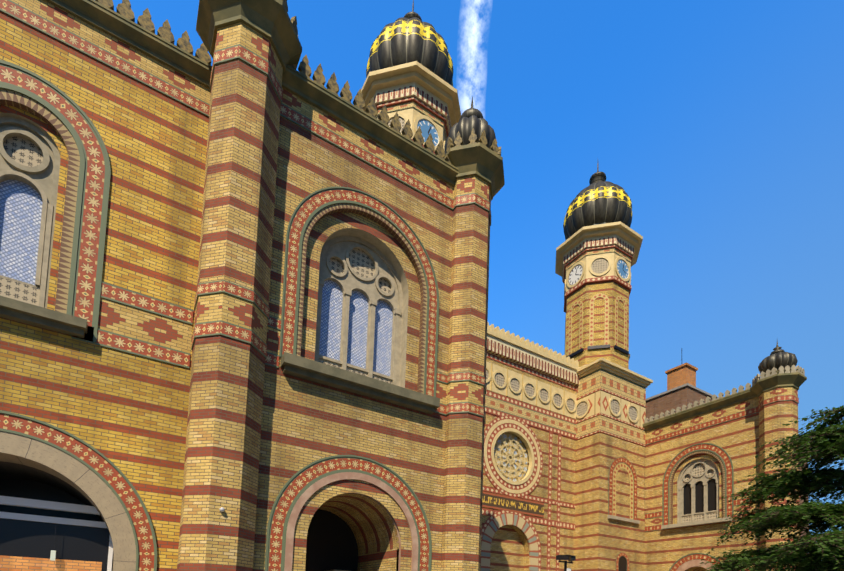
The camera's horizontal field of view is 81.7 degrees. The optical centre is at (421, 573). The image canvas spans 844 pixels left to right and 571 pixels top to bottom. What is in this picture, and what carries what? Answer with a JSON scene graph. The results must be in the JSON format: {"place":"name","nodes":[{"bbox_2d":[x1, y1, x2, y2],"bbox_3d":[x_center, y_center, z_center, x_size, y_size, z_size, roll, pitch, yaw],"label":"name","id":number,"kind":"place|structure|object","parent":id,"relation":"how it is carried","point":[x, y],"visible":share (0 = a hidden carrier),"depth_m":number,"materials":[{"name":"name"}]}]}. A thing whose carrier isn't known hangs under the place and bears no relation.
{"place":"outdoors","nodes":[
{"label":"outdoors","id":0,"kind":"place"},
{"bbox_2d":[113,0,843,541],"label":"sky","id":1,"kind":"structure","parent":0,"point":[720,122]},
{"bbox_2d":[490,433,528,570],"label":"wall","id":2,"kind":"structure","parent":0,"point":[507,551],"depth_m":29.23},
{"bbox_2d":[556,555,575,570],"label":"cctv pole","id":3,"kind":"object","parent":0,"point":[570,558],"visible":1,"depth_m":22.85,"materials":[{"name":"grey metal"}]},
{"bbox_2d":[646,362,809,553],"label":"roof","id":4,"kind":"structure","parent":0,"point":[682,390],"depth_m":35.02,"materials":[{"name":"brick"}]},
{"bbox_2d":[700,405,843,570],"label":"tree","id":5,"kind":"object","parent":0,"point":[807,504],"depth_m":16.90,"materials":[{"name":"green plant"}]},
{"label":"ground","id":6,"kind":"structure","parent":0,"visible":0},
{"bbox_2d":[0,0,211,570],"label":"building wall","id":7,"kind":"structure","parent":6,"relation":"on","point":[104,113],"depth_m":12.12,"materials":[{"name":"brick"}]},
{"bbox_2d":[177,0,301,570],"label":"pier turret","id":8,"kind":"object","parent":6,"relation":"on","point":[254,48],"visible":0.92,"depth_m":11.93,"materials":[{"name":"brick"}]},
{"bbox_2d":[253,55,458,570],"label":"front wall","id":9,"kind":"structure","parent":6,"relation":"on","point":[352,455],"depth_m":14.71,"materials":[{"name":"yellow brick"}]},
{"bbox_2d":[361,61,460,153],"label":"tower","id":10,"kind":"structure","parent":6,"relation":"on","point":[418,94],"depth_m":24.35,"materials":[{"name":"stone"}]},
{"bbox_2d":[366,17,452,85],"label":"onion dome","id":11,"kind":"structure","parent":10,"relation":"on","point":[401,40],"depth_m":24.78,"materials":[{"name":"black metal"}]},
{"bbox_2d":[404,0,421,20],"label":"finial","id":12,"kind":"object","parent":11,"relation":"on","point":[408,15],"visible":0.23,"depth_m":26.52,"materials":[{"name":"black metal"}]},
{"bbox_2d":[441,128,504,570],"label":"tower","id":13,"kind":"structure","parent":6,"relation":"on","point":[479,182],"depth_m":15.90,"materials":[{"name":"brick"}]},
{"bbox_2d":[445,115,495,152],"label":"dome","id":14,"kind":"structure","parent":13,"relation":"on","point":[464,126],"depth_m":16.33,"materials":[{"name":"metal"}]},
{"bbox_2d":[460,96,482,118],"bbox_3d":[1.755,-16.207,17.151,0.896,1.265,0.896,4,-5,-31],"label":"finial","id":15,"kind":"object","parent":14,"relation":"on","point":[469,112],"visible":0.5,"depth_m":16.75,"materials":[{"name":"metal"}]},
{"bbox_2d":[480,322,580,570],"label":"facade","id":16,"kind":"structure","parent":6,"relation":"on","point":[531,397],"depth_m":29.81,"materials":[{"name":"beige brick"}]},
{"bbox_2d":[555,221,652,570],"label":"tower","id":17,"kind":"structure","parent":6,"relation":"on","point":[594,263],"depth_m":31.89,"materials":[{"name":"brick"}]},
{"bbox_2d":[563,180,631,239],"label":"onion dome","id":18,"kind":"structure","parent":17,"relation":"on","point":[598,201],"depth_m":32.86,"materials":[{"name":"black metal"}]},
{"bbox_2d":[589,163,605,184],"bbox_3d":[12.588,-28.749,34.929,1.160,2.200,1.160,4,-5,-31],"label":"finial","id":19,"kind":"object","parent":18,"relation":"on","point":[596,176],"visible":0.62,"depth_m":34.48,"materials":[{"name":"black metal"}]},
{"bbox_2d":[643,383,759,570],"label":"wing","id":20,"kind":"structure","parent":6,"relation":"on","point":[701,460],"depth_m":29.67,"materials":[{"name":"yellow brick"}]},
{"bbox_2d":[750,365,806,570],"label":"tower","id":21,"kind":"structure","parent":6,"relation":"on","point":[775,391],"depth_m":25.45,"materials":[{"name":"brick"}]},
{"bbox_2d":[770,340,784,354],"bbox_3d":[19.189,-12.262,26.356,0.680,1.020,0.680,4,-5,-31],"label":"finial","id":22,"kind":"object","parent":21,"relation":"on","point":[777,349],"visible":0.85,"depth_m":26.21,"materials":[{"name":"metal"}]},
{"bbox_2d":[758,352,797,373],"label":"dome","id":23,"kind":"structure","parent":21,"relation":"on","point":[778,360],"depth_m":25.72,"materials":[{"name":"metal"}]}
]}

